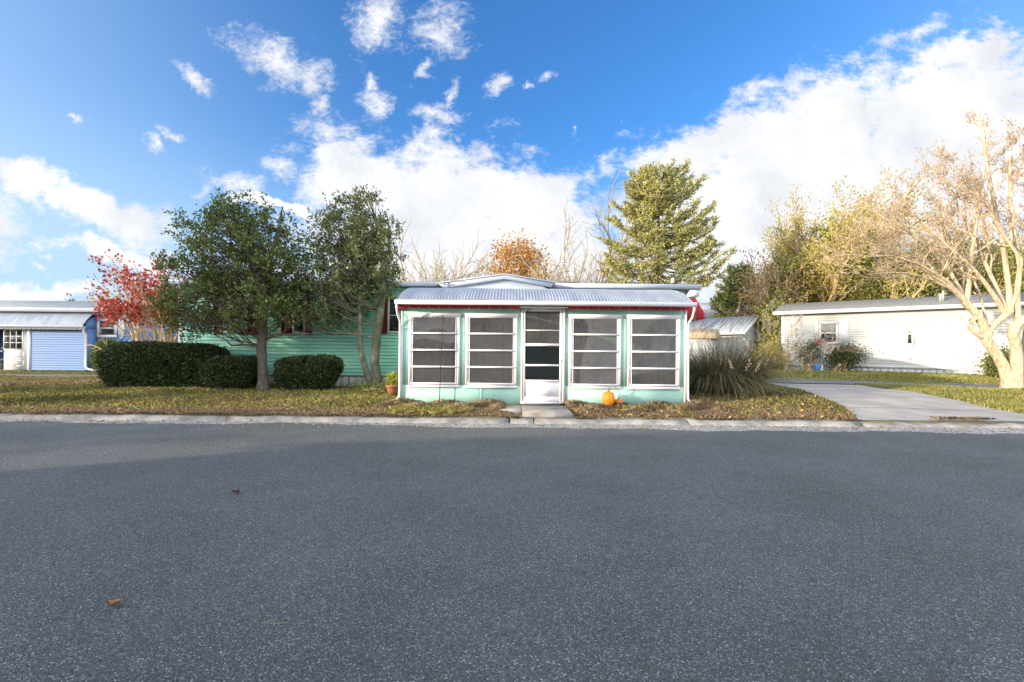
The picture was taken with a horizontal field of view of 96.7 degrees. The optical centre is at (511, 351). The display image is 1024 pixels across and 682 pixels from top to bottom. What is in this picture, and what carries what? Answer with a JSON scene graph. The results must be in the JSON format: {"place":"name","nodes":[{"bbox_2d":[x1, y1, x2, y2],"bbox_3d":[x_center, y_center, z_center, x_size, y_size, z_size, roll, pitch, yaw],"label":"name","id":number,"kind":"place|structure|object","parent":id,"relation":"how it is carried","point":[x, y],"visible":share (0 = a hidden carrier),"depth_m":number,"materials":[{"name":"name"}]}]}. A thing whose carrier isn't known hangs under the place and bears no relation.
{"place":"outdoors","nodes":[
{"label":"outdoors","id":0,"kind":"place"},
{"bbox_2d":[0,374,98,376],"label":"side path","id":1,"kind":"structure","parent":0,"point":[47,375],"depth_m":17.09,"materials":[{"name":"concrete"}]},
{"bbox_2d":[0,421,1023,681],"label":"road","id":2,"kind":"structure","parent":0,"point":[374,553],"depth_m":2.80,"materials":[{"name":"grey asphalt"}]},
{"bbox_2d":[106,598,121,605],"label":"fallen leaf","id":3,"kind":"object","parent":2,"relation":"on","point":[113,602],"visible":1,"depth_m":2.20,"materials":[{"name":"brown plant"}]},
{"bbox_2d":[0,370,1023,422],"bbox_3d":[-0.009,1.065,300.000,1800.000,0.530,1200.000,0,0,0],"label":"ground","id":4,"kind":"structure","parent":0,"point":[574,416],"depth_m":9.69,"materials":[{"name":"green plant"}]},
{"bbox_2d":[0,300,177,370],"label":"blue house","id":5,"kind":"structure","parent":4,"relation":"on","point":[45,335],"depth_m":20.29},
{"bbox_2d":[0,329,27,369],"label":"porch door","id":6,"kind":"structure","parent":5,"relation":"in","point":[14,347],"depth_m":20.27,"materials":[{"name":"grey wood"}]},
{"bbox_2d":[97,319,116,337],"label":"window","id":7,"kind":"structure","parent":5,"relation":"in","point":[106,332],"depth_m":20.84,"materials":[{"name":"grey"}]},
{"bbox_2d":[72,291,115,300],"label":"autumn tree","id":8,"kind":"object","parent":4,"relation":"on","point":[95,297],"visible":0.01,"depth_m":32.65,"materials":[{"name":"yellow plant"}]},
{"bbox_2d":[89,338,120,372],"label":"shrub","id":9,"kind":"object","parent":4,"relation":"on","point":[99,342],"visible":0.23,"depth_m":19.42,"materials":[{"name":"green plant"}]},
{"bbox_2d":[84,249,193,364],"bbox_3d":[-12.113,-1.238,15.521,4.239,4.623,3.710,0,0,31],"label":"red maple","id":10,"kind":"object","parent":4,"relation":"on","point":[125,310],"visible":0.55,"depth_m":14.34,"materials":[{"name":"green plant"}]},
{"bbox_2d":[90,339,230,387],"bbox_3d":[-9.356,0.350,12.353,3.546,1.371,1.316,0,0,0],"label":"clipped hedge","id":11,"kind":"object","parent":4,"relation":"on","point":[133,363],"visible":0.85,"depth_m":11.89,"materials":[{"name":"green plant"}]},
{"bbox_2d":[0,376,395,415],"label":"straw patches","id":12,"kind":"object","parent":4,"relation":"on","point":[121,410],"visible":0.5,"depth_m":8.66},
{"bbox_2d":[140,187,324,390],"bbox_3d":[-7.101,-1.526,11.553,4.592,5.208,3.195,0,0,0],"label":"holly tree","id":13,"kind":"object","parent":4,"relation":"on","point":[230,285],"visible":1,"depth_m":11.18,"materials":[{"name":"green plant"}]},
{"bbox_2d":[199,354,268,389],"bbox_3d":[-7.335,0.555,12.005,1.628,1.006,1.189,0,0,0],"label":"clipped hedge","id":14,"kind":"object","parent":4,"relation":"on","point":[222,372],"visible":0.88,"depth_m":11.63,"materials":[{"name":"green plant"}]},
{"bbox_2d":[272,353,345,390],"bbox_3d":[-5.244,0.549,11.800,1.782,1.041,1.194,0,0,0],"label":"clipped hedge","id":15,"kind":"object","parent":4,"relation":"on","point":[306,372],"visible":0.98,"depth_m":11.44,"materials":[{"name":"green plant"}]},
{"bbox_2d":[278,184,408,387],"bbox_3d":[-4.420,-1.674,12.228,3.226,5.490,2.714,0,0,0],"label":"holly tree","id":16,"kind":"object","parent":4,"relation":"on","point":[351,277],"visible":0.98,"depth_m":11.90,"materials":[{"name":"green plant"}]},
{"bbox_2d":[345,376,389,392],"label":"ground ivy","id":17,"kind":"object","parent":4,"relation":"on","point":[372,388],"visible":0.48,"depth_m":11.68,"materials":[{"name":"green plant"}]},
{"bbox_2d":[384,371,397,395],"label":"potted plant","id":18,"kind":"object","parent":4,"relation":"on","point":[392,386],"visible":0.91,"depth_m":10.79,"materials":[{"name":"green plant"}]},
{"bbox_2d":[365,220,484,281],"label":"bare tree","id":19,"kind":"object","parent":4,"relation":"on","point":[404,277],"visible":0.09,"depth_m":24.77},
{"bbox_2d":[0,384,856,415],"bbox_3d":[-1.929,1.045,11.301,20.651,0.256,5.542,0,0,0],"label":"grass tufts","id":20,"kind":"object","parent":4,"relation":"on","point":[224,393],"visible":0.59,"depth_m":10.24,"materials":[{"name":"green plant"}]},
{"bbox_2d":[0,411,862,420],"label":"kerb grass","id":21,"kind":"structure","parent":4,"relation":"on","point":[369,415],"depth_m":8.09,"materials":[{"name":"plant"}]},
{"bbox_2d":[164,273,704,404],"bbox_3d":[-1.985,-0.581,13.092,15.439,3.469,7.515,0,0,0],"label":"mobile home","id":22,"kind":"object","parent":4,"relation":"on","point":[509,338],"visible":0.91,"depth_m":9.74,"materials":[{"name":"green paint"}]},
{"bbox_2d":[223,298,247,332],"bbox_3d":[-7.877,-1.037,12.967,0.695,1.000,0.035,0,0,0],"label":"window","id":23,"kind":"structure","parent":22,"relation":"in","point":[225,331],"depth_m":12.96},
{"bbox_2d":[292,298,305,332],"bbox_3d":[-6.067,-1.022,12.967,0.352,1.000,0.035,0,0,0],"label":"window","id":24,"kind":"structure","parent":22,"relation":"in","point":[301,329],"depth_m":12.97,"materials":[{"name":"grey glass"}]},
{"bbox_2d":[388,298,400,332],"bbox_3d":[-3.248,-1.033,12.967,0.581,0.990,0.035,0,0,0],"label":"window","id":25,"kind":"structure","parent":22,"relation":"in","point":[393,322],"depth_m":12.97,"materials":[{"name":"grey glass"}]},
{"bbox_2d":[408,313,460,387],"bbox_3d":[-1.664,-0.030,9.751,1.124,1.592,0.138,0,0,0],"label":"porch window","id":26,"kind":"structure","parent":22,"relation":"in","point":[425,335],"depth_m":9.72,"materials":[{"name":"grey glass"}]},
{"bbox_2d":[465,313,517,387],"bbox_3d":[-0.443,-0.020,9.761,1.138,1.592,0.118,0,0,0],"label":"porch window","id":27,"kind":"structure","parent":22,"relation":"in","point":[490,338],"depth_m":9.72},
{"bbox_2d":[523,309,562,401],"bbox_3d":[0.657,0.083,9.711,0.831,1.975,0.099,0,0,0],"label":"porch door","id":28,"kind":"structure","parent":22,"relation":"in","point":[542,328],"depth_m":9.74,"materials":[{"name":"grey metal"}]},
{"bbox_2d":[568,314,621,388],"bbox_3d":[1.775,-0.001,9.759,1.146,1.592,0.122,0,0,0],"label":"porch window","id":29,"kind":"structure","parent":22,"relation":"in","point":[594,339],"depth_m":9.72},
{"bbox_2d":[627,315,681,389],"bbox_3d":[3.032,0.010,9.762,1.160,1.592,0.115,0,0,0],"label":"porch window","id":30,"kind":"structure","parent":22,"relation":"in","point":[653,341],"depth_m":9.73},
{"bbox_2d":[433,314,442,400],"bbox_3d":[-1.567,0.197,9.588,0.216,1.980,0.029,0,0,-10],"label":"shepherd hook","id":31,"kind":"object","parent":4,"relation":"on","point":[441,352],"visible":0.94,"depth_m":9.59,"materials":[{"name":"metal"}]},
{"bbox_2d":[396,232,498,281],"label":"bare tree","id":32,"kind":"object","parent":4,"relation":"on","point":[437,274],"visible":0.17,"depth_m":27.14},
{"bbox_2d":[431,251,498,281],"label":"bare tree","id":33,"kind":"object","parent":4,"relation":"on","point":[477,272],"visible":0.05,"depth_m":28.99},
{"bbox_2d":[127,393,856,419],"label":"dry grass","id":34,"kind":"structure","parent":4,"relation":"on","point":[487,407],"depth_m":8.92,"materials":[{"name":"plant"}]},
{"bbox_2d":[602,385,615,404],"bbox_3d":[2.005,0.916,9.469,0.263,0.443,0.261,0,0,41],"label":"pumpkin","id":35,"kind":"object","parent":34,"relation":"on","point":[608,397],"visible":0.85,"depth_m":9.38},
{"bbox_2d":[614,394,622,403],"bbox_3d":[2.240,0.998,9.580,0.198,0.242,0.199,0,0,0],"label":"pumpkin","id":36,"kind":"object","parent":34,"relation":"on","point":[618,401],"visible":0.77,"depth_m":9.51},
{"bbox_2d":[0,375,1020,419],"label":"leaf litter","id":37,"kind":"object","parent":4,"relation":"on","point":[716,402],"visible":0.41,"depth_m":9.53,"materials":[{"name":"brown plant"}]},
{"bbox_2d":[500,405,521,413],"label":"paving slab","id":38,"kind":"structure","parent":4,"relation":"on","point":[516,409],"depth_m":8.84,"materials":[{"name":"concrete"}]},
{"bbox_2d":[0,420,1023,433],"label":"gutter strip","id":39,"kind":"object","parent":4,"relation":"on","point":[842,429],"visible":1,"depth_m":7.69,"materials":[{"name":"grey concrete"}]},
{"bbox_2d":[0,413,231,420],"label":"kerb","id":40,"kind":"structure","parent":39,"relation":"on","point":[90,416],"depth_m":7.95,"materials":[{"name":"concrete"}]},
{"bbox_2d":[227,415,508,423],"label":"kerb","id":41,"kind":"structure","parent":39,"relation":"on","point":[360,419],"depth_m":7.95,"materials":[{"name":"concrete"}]},
{"bbox_2d":[0,418,1014,433],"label":"kerb leaves","id":42,"kind":"object","parent":39,"relation":"on","point":[251,420],"visible":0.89,"depth_m":7.70,"materials":[{"name":"brown plant"}]},
{"bbox_2d":[2,419,1022,432],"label":"gutter grit","id":43,"kind":"object","parent":39,"relation":"on","point":[943,429],"visible":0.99,"depth_m":7.70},
{"bbox_2d":[510,417,532,423],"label":"kerb","id":44,"kind":"structure","parent":39,"relation":"on","point":[525,420],"depth_m":7.95,"materials":[{"name":"concrete"}]},
{"bbox_2d":[534,417,687,424],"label":"kerb","id":45,"kind":"structure","parent":39,"relation":"on","point":[606,420],"depth_m":7.97,"materials":[{"name":"concrete"}]},
{"bbox_2d":[684,418,862,426],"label":"kerb","id":46,"kind":"structure","parent":39,"relation":"on","point":[766,422],"depth_m":7.94,"materials":[{"name":"concrete"}]},
{"bbox_2d":[859,421,1023,427],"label":"kerb","id":47,"kind":"structure","parent":39,"relation":"on","point":[947,424],"depth_m":7.97,"materials":[{"name":"concrete"}]},
{"bbox_2d":[476,225,568,279],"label":"oak tree","id":48,"kind":"object","parent":4,"relation":"on","point":[525,252],"visible":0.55,"depth_m":31.55,"materials":[{"name":"orange plant"}]},
{"bbox_2d":[384,402,693,415],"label":"green tufts","id":49,"kind":"object","parent":4,"relation":"on","point":[443,409],"visible":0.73,"depth_m":8.58,"materials":[{"name":"green plant"}]},
{"bbox_2d":[525,403,560,404],"bbox_3d":[0.638,1.105,9.555,0.745,0.015,0.210,0,0,0],"label":"door mat","id":50,"kind":"object","parent":4,"relation":"on","point":[542,404],"depth_m":9.48,"materials":[{"name":"rubber"}]},
{"bbox_2d":[521,405,572,417],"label":"walkway","id":51,"kind":"structure","parent":4,"relation":"on","point":[533,411],"depth_m":8.46,"materials":[{"name":"concrete"}]},
{"bbox_2d":[528,245,587,281],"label":"bare tree","id":52,"kind":"object","parent":4,"relation":"on","point":[547,278],"visible":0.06,"depth_m":27.05,"materials":[{"name":"brown plant"}]},
{"bbox_2d":[511,235,633,283],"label":"bare tree","id":53,"kind":"object","parent":4,"relation":"on","point":[525,263],"visible":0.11,"depth_m":26.44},
{"bbox_2d":[521,172,638,283],"bbox_3d":[5.640,-4.680,29.792,7.447,12.016,9.676,0,0,-31],"label":"bare tree","id":54,"kind":"object","parent":4,"relation":"on","point":[584,261],"visible":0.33,"depth_m":28.86,"materials":[{"name":"brown plant"}]},
{"bbox_2d":[596,157,737,297],"bbox_3d":[8.033,-4.497,24.946,7.136,11.630,6.994,0,0,0],"label":"spruce tree","id":55,"kind":"object","parent":4,"relation":"on","point":[644,184],"visible":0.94,"depth_m":23.84,"materials":[{"name":"green plant"}]},
{"bbox_2d":[311,368,1023,413],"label":"green grass","id":56,"kind":"structure","parent":4,"relation":"on","point":[986,396],"depth_m":14.69,"materials":[{"name":"green plant"}]},
{"bbox_2d":[689,329,721,361],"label":"shed","id":57,"kind":"structure","parent":4,"relation":"on","point":[702,335],"depth_m":23.85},
{"bbox_2d":[699,303,734,317],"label":"house","id":58,"kind":"structure","parent":4,"relation":"on","point":[705,307],"depth_m":41.75,"materials":[{"name":"white"}]},
{"bbox_2d":[687,315,764,367],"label":"shed","id":59,"kind":"structure","parent":4,"relation":"on","point":[748,326],"depth_m":25.80,"materials":[{"name":"grey metal"}]},
{"bbox_2d":[708,261,757,317],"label":"juniper tree","id":60,"kind":"object","parent":4,"relation":"on","point":[726,299],"visible":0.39,"depth_m":30.51,"materials":[{"name":"green plant"}]},
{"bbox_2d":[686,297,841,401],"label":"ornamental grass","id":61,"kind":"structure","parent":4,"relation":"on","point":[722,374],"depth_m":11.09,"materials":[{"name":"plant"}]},
{"bbox_2d":[750,296,789,368],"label":"ivy column","id":62,"kind":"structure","parent":4,"relation":"on","point":[772,316],"depth_m":25.31,"materials":[{"name":"green plant"}]},
{"bbox_2d":[751,331,794,368],"bbox_3d":[13.340,0.132,23.529,2.574,2.422,2.138,0,0,0],"label":"yellow shrub","id":63,"kind":"object","parent":4,"relation":"on","point":[772,350],"visible":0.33,"depth_m":23.30,"materials":[{"name":"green plant"}]},
{"bbox_2d":[731,248,824,366],"bbox_3d":[16.576,-2.525,28.085,5.330,7.944,7.216,0,0,38],"label":"vine tree","id":64,"kind":"object","parent":4,"relation":"on","point":[769,290],"visible":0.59,"depth_m":27.46,"materials":[{"name":"green plant"}]},
{"bbox_2d":[786,334,825,369],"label":"rose bush","id":65,"kind":"object","parent":4,"relation":"on","point":[806,359],"visible":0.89,"depth_m":22.17,"materials":[{"name":"green plant"}]},
{"bbox_2d":[814,364,823,369],"bbox_3d":[14.847,0.776,21.964,0.438,0.360,0.316,0,0,36],"label":"garden ornament","id":66,"kind":"object","parent":4,"relation":"on","point":[818,367],"visible":0.73,"depth_m":21.87,"materials":[{"name":"blue plastic"}]},
{"bbox_2d":[803,270,845,302],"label":"background shrub","id":67,"kind":"object","parent":4,"relation":"on","point":[826,293],"visible":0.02,"depth_m":28.62,"materials":[{"name":"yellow plant"}]},
{"bbox_2d":[820,340,874,370],"bbox_3d":[15.592,0.305,21.259,2.181,1.729,1.534,0,0,21],"label":"rose bush","id":68,"kind":"object","parent":4,"relation":"on","point":[844,355],"visible":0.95,"depth_m":21.14,"materials":[{"name":"green plant"}]},
{"bbox_2d":[759,161,947,297],"bbox_3d":[23.554,-5.090,32.002,13.703,13.288,10.898,0,0,-40],"label":"vine tree","id":69,"kind":"object","parent":4,"relation":"on","point":[911,190],"visible":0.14,"depth_m":29.47,"materials":[{"name":"yellow plant"}]},
{"bbox_2d":[756,167,957,302],"bbox_3d":[19.673,-4.624,28.381,8.390,12.234,11.844,0,0,-10],"label":"tree","id":70,"kind":"object","parent":4,"relation":"on","point":[834,284],"visible":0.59,"depth_m":26.57,"materials":[{"name":"yellow plant"}]},
{"bbox_2d":[823,271,894,300],"bbox_3d":[22.113,-1.954,29.374,4.375,6.593,3.799,0,0,0],"label":"background shrub","id":71,"kind":"object","parent":4,"relation":"on","point":[867,293],"visible":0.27,"depth_m":28.68,"materials":[{"name":"green plant"}]},
{"bbox_2d":[770,378,990,384],"bbox_3d":[18.675,1.234,15.387,32.000,0.150,0.290,0,0,24],"label":"lane edging","id":72,"kind":"object","parent":4,"relation":"on","point":[901,382],"visible":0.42,"depth_m":17.09,"materials":[{"name":"concrete"}]},
{"bbox_2d":[767,379,998,387],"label":"lane","id":73,"kind":"structure","parent":4,"relation":"on","point":[830,381],"depth_m":16.73,"materials":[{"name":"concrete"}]},
{"bbox_2d":[862,270,920,298],"bbox_3d":[24.294,-2.071,29.279,3.536,6.864,4.267,0,0,0],"label":"background shrub","id":74,"kind":"object","parent":4,"relation":"on","point":[888,297],"visible":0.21,"depth_m":28.61,"materials":[{"name":"green plant"}]},
{"bbox_2d":[773,290,1023,374],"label":"white house","id":75,"kind":"structure","parent":4,"relation":"on","point":[934,334],"depth_m":20.76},
{"bbox_2d":[819,322,837,343],"bbox_3d":[15.554,-0.913,22.361,0.784,1.090,0.038,0,0,38],"label":"window","id":76,"kind":"structure","parent":75,"relation":"in","point":[831,326],"depth_m":22.34,"materials":[{"name":"grey"}]},
{"bbox_2d":[905,322,914,345],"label":"window","id":77,"kind":"structure","parent":75,"relation":"in","point":[909,326],"depth_m":20.51,"materials":[{"name":"grey"}]},
{"bbox_2d":[860,217,939,294],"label":"bare tree","id":78,"kind":"object","parent":4,"relation":"on","point":[888,254],"visible":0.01,"depth_m":30.35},
{"bbox_2d":[812,106,1023,387],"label":"crape myrtle","id":79,"kind":"object","parent":4,"relation":"on","point":[1011,373],"visible":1,"depth_m":14.11,"materials":[{"name":"beige plant"}]},
{"bbox_2d":[874,243,985,296],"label":"bare tree","id":80,"kind":"object","parent":4,"relation":"on","point":[948,275],"visible":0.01,"depth_m":28.23,"materials":[{"name":"brown plant"}]},
{"bbox_2d":[894,252,967,296],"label":"evergreen tree","id":81,"kind":"object","parent":4,"relation":"on","point":[938,290],"visible":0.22,"depth_m":28.22,"materials":[{"name":"green plant"}]},
{"bbox_2d":[893,207,1023,289],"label":"bare tree","id":82,"kind":"object","parent":4,"relation":"on","point":[917,220],"visible":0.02,"depth_m":36.70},
{"bbox_2d":[899,196,1022,293],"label":"bare tree","id":83,"kind":"object","parent":4,"relation":"on","point":[953,219],"visible":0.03,"depth_m":31.55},
{"bbox_2d":[898,200,1023,295],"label":"bare tree","id":84,"kind":"object","parent":4,"relation":"on","point":[961,226],"visible":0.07,"depth_m":29.87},
{"bbox_2d":[918,232,1019,295],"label":"evergreen tree","id":85,"kind":"object","parent":4,"relation":"on","point":[978,270],"visible":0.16,"depth_m":29.26,"materials":[{"name":"green plant"}]},
{"bbox_2d":[929,173,1023,292],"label":"bare tree","id":86,"kind":"object","parent":4,"relation":"on","point":[1022,226],"visible":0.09,"depth_m":33.02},
{"bbox_2d":[970,340,1009,376],"bbox_3d":[19.249,0.407,17.884,1.668,1.733,1.470,0,0,-15],"label":"shrub","id":87,"kind":"object","parent":4,"relation":"on","point":[990,367],"visible":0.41,"depth_m":17.98,"materials":[{"name":"green plant"}]},
{"bbox_2d":[973,233,1023,293],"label":"evergreen tree","id":88,"kind":"object","parent":4,"relation":"on","point":[1013,262],"visible":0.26,"depth_m":28.84,"materials":[{"name":"green plant"}]},
{"bbox_2d":[0,0,1023,310],"label":"sky","id":89,"kind":"structure","parent":0,"point":[468,117],"materials":[{"name":"blue"}]},
{"bbox_2d":[770,382,1023,420],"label":"driveway","id":90,"kind":"structure","parent":0,"point":[862,402],"depth_m":10.11,"materials":[{"name":"concrete"}]},
{"bbox_2d":[930,415,997,419],"bbox_3d":[8.757,1.191,8.195,2.376,0.068,0.292,0,0,0],"label":"grass patch","id":91,"kind":"object","parent":90,"relation":"on","point":[961,417],"visible":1,"depth_m":8.15,"materials":[{"name":"plant"}]}
]}

